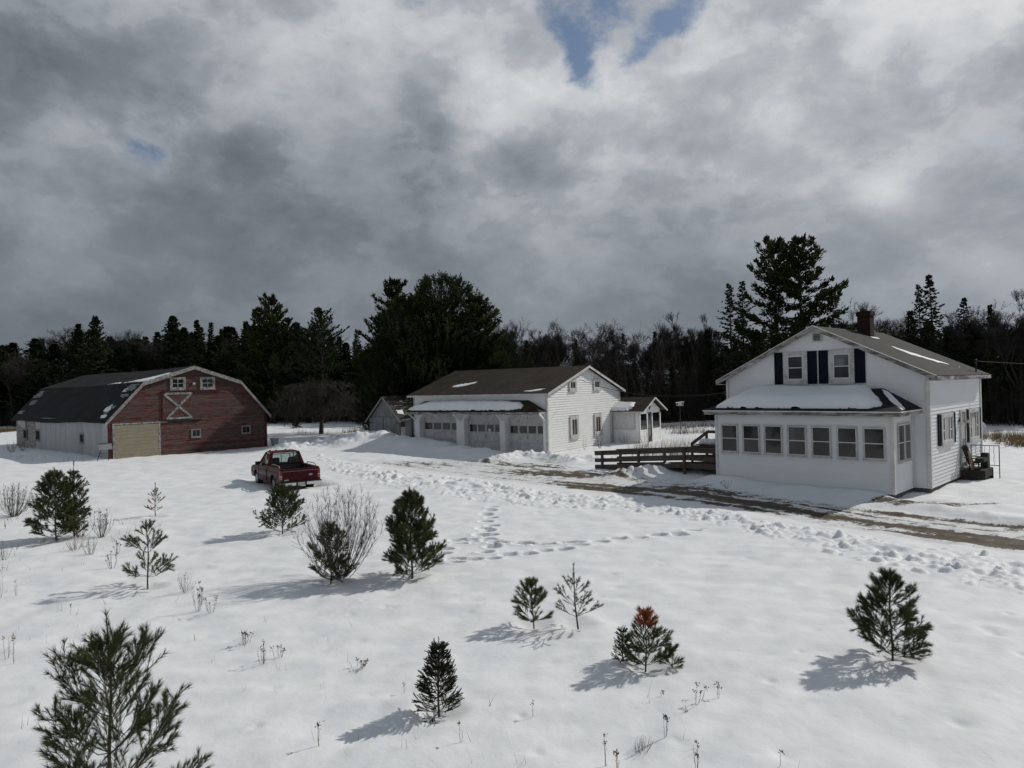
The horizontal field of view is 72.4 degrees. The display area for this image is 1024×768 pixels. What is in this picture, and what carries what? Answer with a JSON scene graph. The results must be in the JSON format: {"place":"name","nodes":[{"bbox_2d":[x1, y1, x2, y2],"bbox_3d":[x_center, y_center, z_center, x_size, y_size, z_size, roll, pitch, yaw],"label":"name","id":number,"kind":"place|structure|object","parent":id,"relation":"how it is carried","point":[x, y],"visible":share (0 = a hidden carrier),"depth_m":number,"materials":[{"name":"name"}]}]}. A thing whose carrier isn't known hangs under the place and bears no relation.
{"place":"outdoors","nodes":[
{"label":"outdoors","id":0,"kind":"place"},
{"bbox_2d":[0,386,1023,767],"bbox_3d":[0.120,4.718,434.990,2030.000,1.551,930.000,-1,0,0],"label":"snow field","id":1,"kind":"structure","parent":0,"point":[750,610],"depth_m":12.23,"materials":[{"name":"snow"}]},
{"bbox_2d":[0,360,34,425],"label":"bare tree","id":2,"kind":"object","parent":1,"relation":"on","point":[11,372],"visible":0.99,"depth_m":102.05,"materials":[{"name":"brown plant"}]},
{"bbox_2d":[0,483,35,516],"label":"dry shrub","id":3,"kind":"object","parent":1,"relation":"on","point":[17,512],"visible":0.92,"depth_m":24.55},
{"bbox_2d":[1,351,41,403],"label":"bare tree","id":4,"kind":"object","parent":1,"relation":"on","point":[17,360],"visible":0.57,"depth_m":104.44,"materials":[{"name":"brown plant"}]},
{"bbox_2d":[0,338,48,413],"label":"conifer tree","id":5,"kind":"object","parent":1,"relation":"on","point":[32,343],"visible":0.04,"depth_m":114.87,"materials":[{"name":"green plant"}]},
{"bbox_2d":[0,359,67,410],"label":"conifer tree","id":6,"kind":"object","parent":1,"relation":"on","point":[41,364],"visible":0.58,"depth_m":103.72,"materials":[{"name":"green plant"}]},
{"bbox_2d":[4,343,64,420],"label":"conifer tree","id":7,"kind":"object","parent":1,"relation":"on","point":[41,350],"visible":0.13,"depth_m":109.50,"materials":[{"name":"green plant"}]},
{"bbox_2d":[6,344,66,416],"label":"conifer tree","id":8,"kind":"object","parent":1,"relation":"on","point":[54,351],"visible":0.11,"depth_m":113.74,"materials":[{"name":"green plant"}]},
{"bbox_2d":[12,360,68,424],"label":"conifer tree","id":9,"kind":"object","parent":1,"relation":"on","point":[55,370],"visible":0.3,"depth_m":103.38,"materials":[{"name":"green plant"}]},
{"bbox_2d":[23,467,88,540],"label":"pine sapling","id":10,"kind":"object","parent":1,"relation":"on","point":[43,501],"visible":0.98,"depth_m":20.16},
{"bbox_2d":[37,327,89,366],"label":"bare tree","id":11,"kind":"object","parent":1,"relation":"on","point":[50,341],"visible":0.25,"depth_m":116.65,"materials":[{"name":"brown plant"}]},
{"bbox_2d":[52,461,91,536],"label":"pine sapling","id":12,"kind":"object","parent":1,"relation":"on","point":[74,476],"visible":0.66,"depth_m":20.67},
{"bbox_2d":[54,324,91,380],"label":"spruce tree","id":13,"kind":"object","parent":1,"relation":"on","point":[78,335],"visible":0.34,"depth_m":99.86,"materials":[{"name":"green plant"}]},
{"bbox_2d":[64,315,115,380],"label":"fir tree","id":14,"kind":"object","parent":1,"relation":"on","point":[94,334],"visible":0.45,"depth_m":97.53,"materials":[{"name":"green plant"}]},
{"bbox_2d":[27,607,213,767],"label":"pine sapling","id":15,"kind":"object","parent":1,"relation":"on","point":[107,666],"visible":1,"depth_m":6.57,"materials":[{"name":"plant"}]},
{"bbox_2d":[111,338,159,371],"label":"bare tree","id":16,"kind":"object","parent":1,"relation":"on","point":[123,348],"visible":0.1,"depth_m":104.72,"materials":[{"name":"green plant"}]},
{"bbox_2d":[10,366,270,458],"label":"barn","id":17,"kind":"structure","parent":1,"relation":"on","point":[186,410],"depth_m":49.52,"materials":[{"name":"wood"}]},
{"bbox_2d":[112,421,165,458],"bbox_3d":[-24.592,3.741,46.355,0.052,2.400,3.400,-2,0,43],"label":"garage door","id":18,"kind":"structure","parent":17,"relation":"in","point":[118,432],"depth_m":46.15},
{"bbox_2d":[170,377,185,390],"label":"window","id":19,"kind":"structure","parent":17,"relation":"in","point":[176,383],"depth_m":48.15,"materials":[{"name":"white glass"}]},
{"bbox_2d":[161,390,221,421],"bbox_3d":[-22.298,1.478,48.840,0.081,2.100,4.150,-2,0,43],"label":"hay door","id":20,"kind":"structure","parent":17,"relation":"in","point":[177,404],"depth_m":48.10,"materials":[{"name":"brown wood"}]},
{"bbox_2d":[120,339,170,368],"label":"bare tree","id":21,"kind":"object","parent":1,"relation":"on","point":[150,355],"visible":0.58,"depth_m":101.10,"materials":[{"name":"brown plant"}]},
{"bbox_2d":[120,519,177,588],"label":"pine sapling","id":22,"kind":"object","parent":1,"relation":"on","point":[148,541],"visible":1,"depth_m":14.98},
{"bbox_2d":[149,315,197,369],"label":"fir tree","id":23,"kind":"object","parent":1,"relation":"on","point":[169,341],"visible":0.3,"depth_m":98.68,"materials":[{"name":"green plant"}]},
{"bbox_2d":[158,327,207,369],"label":"fir tree","id":24,"kind":"object","parent":1,"relation":"on","point":[184,342],"visible":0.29,"depth_m":97.22,"materials":[{"name":"green plant"}]},
{"bbox_2d":[189,319,209,368],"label":"spruce tree","id":25,"kind":"object","parent":1,"relation":"on","point":[197,336],"visible":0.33,"depth_m":100.79,"materials":[{"name":"green plant"}]},
{"bbox_2d":[206,342,267,383],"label":"conifer tree","id":26,"kind":"object","parent":1,"relation":"on","point":[235,346],"visible":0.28,"depth_m":99.25,"materials":[{"name":"green plant"}]},
{"bbox_2d":[230,321,270,411],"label":"spruce tree","id":27,"kind":"object","parent":1,"relation":"on","point":[244,331],"visible":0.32,"depth_m":95.65,"materials":[{"name":"green plant"}]},
{"bbox_2d":[230,306,285,403],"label":"white pine","id":28,"kind":"object","parent":1,"relation":"on","point":[253,377],"visible":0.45,"depth_m":93.25,"materials":[{"name":"green plant"}]},
{"bbox_2d":[238,293,298,423],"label":"white pine","id":29,"kind":"object","parent":1,"relation":"on","point":[274,317],"visible":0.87,"depth_m":91.33,"materials":[{"name":"green plant"}]},
{"bbox_2d":[252,482,306,533],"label":"pine sapling","id":30,"kind":"object","parent":1,"relation":"on","point":[281,493],"visible":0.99,"depth_m":20.31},
{"bbox_2d":[259,317,309,422],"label":"pine tree","id":31,"kind":"object","parent":1,"relation":"on","point":[288,320],"visible":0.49,"depth_m":92.69,"materials":[{"name":"green plant"}]},
{"bbox_2d":[251,449,321,488],"bbox_3d":[-10.222,3.796,31.461,2.040,1.655,4.872,-1,0,-34],"label":"pickup truck","id":32,"kind":"object","parent":1,"relation":"on","point":[294,470],"visible":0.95,"depth_m":30.61,"materials":[{"name":"red metal"}]},
{"bbox_2d":[275,324,344,421],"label":"pine tree","id":33,"kind":"object","parent":1,"relation":"on","point":[310,347],"visible":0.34,"depth_m":89.16,"materials":[{"name":"green plant"}]},
{"bbox_2d":[265,377,367,433],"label":"apple tree","id":34,"kind":"object","parent":1,"relation":"on","point":[310,407],"visible":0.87,"depth_m":65.32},
{"bbox_2d":[294,306,352,422],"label":"pine tree","id":35,"kind":"object","parent":1,"relation":"on","point":[319,320],"visible":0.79,"depth_m":87.81,"materials":[{"name":"green plant"}]},
{"bbox_2d":[306,519,359,584],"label":"pine sapling","id":36,"kind":"object","parent":1,"relation":"on","point":[330,528],"visible":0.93,"depth_m":14.88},
{"bbox_2d":[289,482,385,579],"bbox_3d":[-3.763,3.215,15.463,2.048,2.226,1.991,-1,0,-35],"label":"bare bush","id":37,"kind":"object","parent":1,"relation":"on","point":[363,542],"visible":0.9,"depth_m":15.30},
{"bbox_2d":[320,342,355,419],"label":"conifer tree","id":38,"kind":"object","parent":1,"relation":"on","point":[345,356],"visible":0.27,"depth_m":94.28,"materials":[{"name":"green plant"}]},
{"bbox_2d":[348,335,402,429],"bbox_3d":[-10.865,0.028,61.957,7.166,9.169,8.063,-1,0,-26],"label":"white pine","id":39,"kind":"object","parent":1,"relation":"on","point":[363,410],"visible":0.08,"depth_m":60.71,"materials":[{"name":"green plant"}]},
{"bbox_2d":[350,276,412,393],"bbox_3d":[-10.776,-2.662,63.897,7.682,14.586,7.737,-2,0,28],"label":"white pine","id":40,"kind":"object","parent":1,"relation":"on","point":[390,287],"visible":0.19,"depth_m":63.71,"materials":[{"name":"green plant"}]},
{"bbox_2d":[365,396,412,434],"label":"storage shed","id":41,"kind":"structure","parent":1,"relation":"on","point":[384,415],"depth_m":52.22,"materials":[{"name":"wood"}]},
{"bbox_2d":[383,417,399,434],"bbox_3d":[-8.887,3.514,51.660,1.736,2.080,0.062,-2,0,38],"label":"door","id":42,"kind":"structure","parent":41,"relation":"in","point":[392,424],"depth_m":51.64,"materials":[{"name":"metal"}]},
{"bbox_2d":[381,486,448,578],"bbox_3d":[-2.172,3.286,15.307,1.598,2.175,1.466,-2,0,44],"label":"pine sapling","id":43,"kind":"object","parent":1,"relation":"on","point":[410,502],"visible":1,"depth_m":15.14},
{"bbox_2d":[356,291,477,430],"bbox_3d":[-7.594,-1.558,57.746,11.420,12.190,10.802,-1,0,-3],"label":"white pine","id":44,"kind":"object","parent":1,"relation":"on","point":[377,356],"visible":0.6,"depth_m":55.87,"materials":[{"name":"green plant"}]},
{"bbox_2d":[412,637,463,722],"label":"spruce sapling","id":45,"kind":"object","parent":1,"relation":"on","point":[435,657],"visible":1,"depth_m":8.81,"materials":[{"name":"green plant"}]},
{"bbox_2d":[385,271,502,395],"bbox_3d":[-5.513,-2.558,60.052,10.910,14.125,12.275,-1,0,-23],"label":"white pine","id":46,"kind":"object","parent":1,"relation":"on","point":[453,300],"visible":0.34,"depth_m":57.48,"materials":[{"name":"green plant"}]},
{"bbox_2d":[441,292,520,373],"bbox_3d":[-2.876,-1.715,58.482,7.352,12.207,6.467,-1,0,-39],"label":"white pine","id":47,"kind":"object","parent":1,"relation":"on","point":[474,308],"visible":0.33,"depth_m":58.31,"materials":[{"name":"green plant"}]},
{"bbox_2d":[459,332,531,370],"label":"white pine","id":48,"kind":"object","parent":1,"relation":"on","point":[505,361],"visible":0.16,"depth_m":58.62,"materials":[{"name":"green plant"}]},
{"bbox_2d":[0,321,1023,426],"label":"thicket","id":49,"kind":"object","parent":1,"relation":"on","point":[992,411],"visible":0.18,"depth_m":72.10,"materials":[{"name":"plant"}]},
{"bbox_2d":[0,426,1023,447],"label":"dry grass","id":50,"kind":"structure","parent":1,"relation":"on","point":[999,436],"depth_m":42.80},
{"bbox_2d":[406,365,625,452],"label":"garage","id":51,"kind":"structure","parent":1,"relation":"on","point":[566,409],"depth_m":45.12,"materials":[{"name":"wood"}]},
{"bbox_2d":[424,414,456,443],"bbox_3d":[-4.683,3.160,47.010,3.130,2.240,0.068,-2,0,35],"label":"garage door","id":52,"kind":"structure","parent":51,"relation":"in","point":[443,427],"depth_m":47.02,"materials":[{"name":"white wood"}]},
{"bbox_2d":[408,400,522,409],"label":"roof snow","id":53,"kind":"structure","parent":51,"relation":"on","point":[470,405],"depth_m":44.27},
{"bbox_2d":[469,414,499,449],"bbox_3d":[-1.663,3.103,44.882,2.720,2.290,0.090,-2,0,35],"label":"garage door","id":54,"kind":"structure","parent":51,"relation":"in","point":[480,428],"depth_m":44.94,"materials":[{"name":"white wood"}]},
{"bbox_2d":[510,415,543,451],"bbox_3d":[0.983,3.056,43.027,2.700,2.340,0.090,-2,0,35],"label":"garage door","id":55,"kind":"structure","parent":51,"relation":"in","point":[530,426],"depth_m":43.07,"materials":[{"name":"white wood"}]},
{"bbox_2d":[570,415,579,439],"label":"window","id":56,"kind":"structure","parent":51,"relation":"in","point":[574,420],"depth_m":44.23,"materials":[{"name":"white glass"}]},
{"bbox_2d":[498,320,541,365],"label":"bare tree","id":57,"kind":"object","parent":1,"relation":"on","point":[512,338],"visible":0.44,"depth_m":80.36,"materials":[{"name":"grey plant"}]},
{"bbox_2d":[510,575,554,628],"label":"pine sapling","id":58,"kind":"object","parent":1,"relation":"on","point":[540,593],"visible":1,"depth_m":11.76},
{"bbox_2d":[494,319,580,366],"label":"bare tree","id":59,"kind":"object","parent":1,"relation":"on","point":[561,347],"visible":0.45,"depth_m":80.14,"materials":[{"name":"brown plant"}]},
{"bbox_2d":[536,323,570,366],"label":"bare tree","id":60,"kind":"object","parent":1,"relation":"on","point":[561,341],"visible":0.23,"depth_m":83.43,"materials":[{"name":"grey plant"}]},
{"bbox_2d":[553,564,602,628],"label":"pine sapling","id":61,"kind":"object","parent":1,"relation":"on","point":[575,594],"visible":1,"depth_m":11.69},
{"bbox_2d":[551,320,637,377],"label":"bare tree","id":62,"kind":"object","parent":1,"relation":"on","point":[607,342],"visible":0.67,"depth_m":80.09,"materials":[{"name":"grey plant"}]},
{"bbox_2d":[570,335,618,376],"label":"bare tree","id":63,"kind":"object","parent":1,"relation":"on","point":[592,352],"visible":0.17,"depth_m":87.13,"materials":[{"name":"brown plant"}]},
{"bbox_2d":[611,625,632,661],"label":"spruce sapling","id":64,"kind":"object","parent":1,"relation":"on","point":[623,631],"visible":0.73,"depth_m":10.21,"materials":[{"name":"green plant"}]},
{"bbox_2d":[620,370,651,396],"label":"conifer tree","id":65,"kind":"object","parent":1,"relation":"on","point":[634,378],"visible":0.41,"depth_m":76.37,"materials":[{"name":"green plant"}]},
{"bbox_2d":[610,397,667,442],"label":"cottage","id":66,"kind":"structure","parent":1,"relation":"on","point":[638,417],"depth_m":48.31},
{"bbox_2d":[604,321,679,382],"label":"bare tree","id":67,"kind":"object","parent":1,"relation":"on","point":[634,348],"visible":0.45,"depth_m":81.31,"materials":[{"name":"brown plant"}]},
{"bbox_2d":[617,604,674,671],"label":"pine sapling","id":68,"kind":"object","parent":1,"relation":"on","point":[645,614],"visible":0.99,"depth_m":9.97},
{"bbox_2d":[594,430,715,473],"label":"wheelchair ramp","id":69,"kind":"structure","parent":1,"relation":"on","point":[708,460],"depth_m":30.83,"materials":[{"name":"brown wood"}]},
{"bbox_2d":[642,320,675,379],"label":"bare tree","id":70,"kind":"object","parent":1,"relation":"on","point":[664,339],"visible":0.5,"depth_m":80.65,"materials":[{"name":"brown plant"}]},
{"bbox_2d":[626,434,704,455],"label":"weed stalks","id":71,"kind":"object","parent":1,"relation":"on","point":[664,446],"visible":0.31,"depth_m":39.76,"materials":[{"name":"beige plant"}]},
{"bbox_2d":[658,642,685,668],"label":"pine sapling","id":72,"kind":"object","parent":1,"relation":"on","point":[673,648],"visible":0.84,"depth_m":9.97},
{"bbox_2d":[660,365,686,419],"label":"conifer tree","id":73,"kind":"object","parent":1,"relation":"on","point":[671,390],"visible":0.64,"depth_m":74.14,"materials":[{"name":"green plant"}]},
{"bbox_2d":[657,311,717,417],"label":"bare tree","id":74,"kind":"object","parent":1,"relation":"on","point":[685,339],"visible":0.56,"depth_m":79.75,"materials":[{"name":"brown plant"}]},
{"bbox_2d":[661,418,714,433],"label":"dry grass","id":75,"kind":"structure","parent":1,"relation":"on","point":[688,427],"depth_m":59.11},
{"bbox_2d":[703,283,750,405],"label":"spruce tree","id":76,"kind":"object","parent":1,"relation":"on","point":[730,301],"visible":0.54,"depth_m":72.08,"materials":[{"name":"green plant"}]},
{"bbox_2d":[715,280,763,403],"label":"spruce tree","id":77,"kind":"object","parent":1,"relation":"on","point":[743,322],"visible":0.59,"depth_m":70.54,"materials":[{"name":"green plant"}]},
{"bbox_2d":[723,235,830,364],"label":"white pine","id":78,"kind":"object","parent":1,"relation":"on","point":[771,249],"visible":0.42,"depth_m":75.49,"materials":[{"name":"green plant"}]},
{"bbox_2d":[748,232,856,357],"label":"white pine","id":79,"kind":"object","parent":1,"relation":"on","point":[795,252],"visible":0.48,"depth_m":72.55,"materials":[{"name":"green plant"}]},
{"bbox_2d":[820,288,842,327],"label":"spruce tree","id":80,"kind":"object","parent":1,"relation":"on","point":[834,325],"visible":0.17,"depth_m":72.62,"materials":[{"name":"green plant"}]},
{"bbox_2d":[703,309,990,497],"bbox_3d":[13.833,0.569,29.215,10.224,7.500,8.418,-1,0,-45],"label":"farmhouse","id":81,"kind":"object","parent":1,"relation":"on","point":[889,447],"visible":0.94,"depth_m":26.09,"materials":[{"name":"white"}]},
{"bbox_2d":[720,424,738,453],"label":"window","id":82,"kind":"structure","parent":81,"relation":"in","point":[729,432],"depth_m":27.74,"materials":[{"name":"grey glass"}]},
{"bbox_2d":[742,424,760,454],"bbox_3d":[9.259,2.146,27.106,0.110,1.150,0.750,-1,0,-45],"label":"window","id":83,"kind":"structure","parent":81,"relation":"in","point":[750,433],"depth_m":27.10,"materials":[{"name":"white glass"}]},
{"bbox_2d":[763,425,783,455],"bbox_3d":[9.879,2.128,26.475,0.110,1.150,0.760,-1,0,-45],"label":"window","id":84,"kind":"structure","parent":81,"relation":"in","point":[773,435],"depth_m":26.47,"materials":[{"name":"white glass"}]},
{"bbox_2d":[783,351,808,384],"bbox_3d":[11.321,-0.628,27.975,0.120,1.325,1.010,-1,0,-45],"label":"window","id":85,"kind":"structure","parent":81,"relation":"in","point":[795,367],"depth_m":27.96,"materials":[{"name":"grey glass"}]},
{"bbox_2d":[787,425,807,456],"bbox_3d":[10.513,2.111,25.827,0.110,1.150,0.750,-1,0,-44],"label":"window","id":86,"kind":"structure","parent":81,"relation":"in","point":[796,435],"depth_m":25.83,"materials":[{"name":"white glass"}]},
{"bbox_2d":[811,426,831,458],"bbox_3d":[11.133,2.093,25.198,0.110,1.150,0.740,-1,0,-45],"label":"window","id":87,"kind":"structure","parent":81,"relation":"in","point":[821,447],"depth_m":25.19,"materials":[{"name":"white glass"}]},
{"bbox_2d":[828,349,855,383],"bbox_3d":[12.569,-0.663,26.703,0.120,1.325,0.990,-1,0,-44],"label":"window","id":88,"kind":"structure","parent":81,"relation":"in","point":[841,362],"depth_m":26.69,"materials":[{"name":"white glass"}]},
{"bbox_2d":[836,426,858,459],"bbox_3d":[11.757,2.076,24.561,0.110,1.150,0.740,-1,0,-44],"label":"window","id":89,"kind":"structure","parent":81,"relation":"in","point":[846,437],"depth_m":24.55,"materials":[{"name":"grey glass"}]},
{"bbox_2d":[862,427,886,461],"bbox_3d":[12.381,2.058,23.926,0.110,1.150,0.760,-1,0,-44],"label":"window","id":90,"kind":"structure","parent":81,"relation":"in","point":[874,439],"depth_m":23.92,"materials":[{"name":"grey glass"}]},
{"bbox_2d":[897,423,906,463],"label":"window","id":91,"kind":"structure","parent":81,"relation":"in","point":[900,427],"depth_m":24.03,"materials":[{"name":"grey glass"}]},
{"bbox_2d":[905,422,912,461],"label":"window","id":92,"kind":"structure","parent":81,"relation":"in","point":[908,441],"depth_m":24.55,"materials":[{"name":"grey glass"}]},
{"bbox_2d":[941,412,954,446],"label":"window","id":93,"kind":"structure","parent":81,"relation":"in","point":[947,419],"depth_m":26.09,"materials":[{"name":"grey glass"}]},
{"bbox_2d":[959,409,967,467],"bbox_3d":[17.848,2.158,27.662,0.760,2.270,0.090,-1,0,-44],"label":"door","id":94,"kind":"structure","parent":81,"relation":"in","point":[963,427],"depth_m":27.62,"materials":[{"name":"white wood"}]},
{"bbox_2d":[968,408,980,442],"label":"window","id":95,"kind":"structure","parent":81,"relation":"in","point":[974,427],"depth_m":28.85,"materials":[{"name":"grey glass"}]},
{"bbox_2d":[839,297,897,337],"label":"bare tree","id":96,"kind":"object","parent":1,"relation":"on","point":[877,324],"visible":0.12,"depth_m":74.55,"materials":[{"name":"brown plant"}]},
{"bbox_2d":[845,564,934,661],"bbox_3d":[5.487,3.352,10.059,1.172,1.497,1.173,-1,0,0],"label":"pine sapling","id":97,"kind":"object","parent":1,"relation":"on","point":[867,623],"visible":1,"depth_m":9.99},
{"bbox_2d":[874,314,936,349],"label":"bare tree","id":98,"kind":"object","parent":1,"relation":"on","point":[898,334],"visible":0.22,"depth_m":63.49,"materials":[{"name":"grey plant"}]},
{"bbox_2d":[900,310,922,347],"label":"spruce tree","id":99,"kind":"object","parent":1,"relation":"on","point":[911,317],"visible":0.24,"depth_m":60.00,"materials":[{"name":"green plant"}]},
{"bbox_2d":[900,284,941,349],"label":"spruce tree","id":100,"kind":"object","parent":1,"relation":"on","point":[917,299],"visible":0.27,"depth_m":62.05,"materials":[{"name":"green plant"}]},
{"bbox_2d":[914,275,959,361],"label":"spruce tree","id":101,"kind":"object","parent":1,"relation":"on","point":[930,283],"visible":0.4,"depth_m":61.12,"materials":[{"name":"green plant"}]},
{"bbox_2d":[926,305,1023,422],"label":"bare tree","id":102,"kind":"object","parent":1,"relation":"on","point":[971,330],"visible":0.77,"depth_m":59.16,"materials":[{"name":"grey plant"}]},
{"bbox_2d":[943,333,1009,412],"bbox_3d":[38.995,-0.483,58.581,4.991,7.735,5.479,-1,0,-16],"label":"conifer tree","id":103,"kind":"object","parent":1,"relation":"on","point":[972,353],"visible":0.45,"depth_m":58.16,"materials":[{"name":"green plant"}]},
{"bbox_2d":[961,466,993,480],"bbox_3d":[18.241,3.603,27.424,1.400,0.600,0.802,-1,0,-45],"label":"wooden stoop","id":104,"kind":"object","parent":1,"relation":"on","point":[975,474],"visible":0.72,"depth_m":27.04,"materials":[{"name":"brown wood"}]},
{"bbox_2d":[966,339,1008,421],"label":"conifer tree","id":105,"kind":"object","parent":1,"relation":"on","point":[987,380],"visible":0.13,"depth_m":59.01,"materials":[{"name":"green plant"}]},
{"bbox_2d":[973,288,1023,424],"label":"bare tree","id":106,"kind":"object","parent":1,"relation":"on","point":[1014,340],"visible":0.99,"depth_m":54.74,"materials":[{"name":"grey plant"}]},
{"bbox_2d":[0,0,1023,383],"label":"sky","id":107,"kind":"structure","parent":0,"point":[577,163],"materials":[{"name":"grey"}]},
{"bbox_2d":[345,454,1023,555],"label":"driveway","id":108,"kind":"structure","parent":0,"point":[996,533],"depth_m":24.09,"materials":[{"name":"snow"}]},
{"bbox_2d":[716,384,882,408],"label":"roof snow","id":109,"kind":"structure","parent":0,"point":[856,396],"depth_m":25.99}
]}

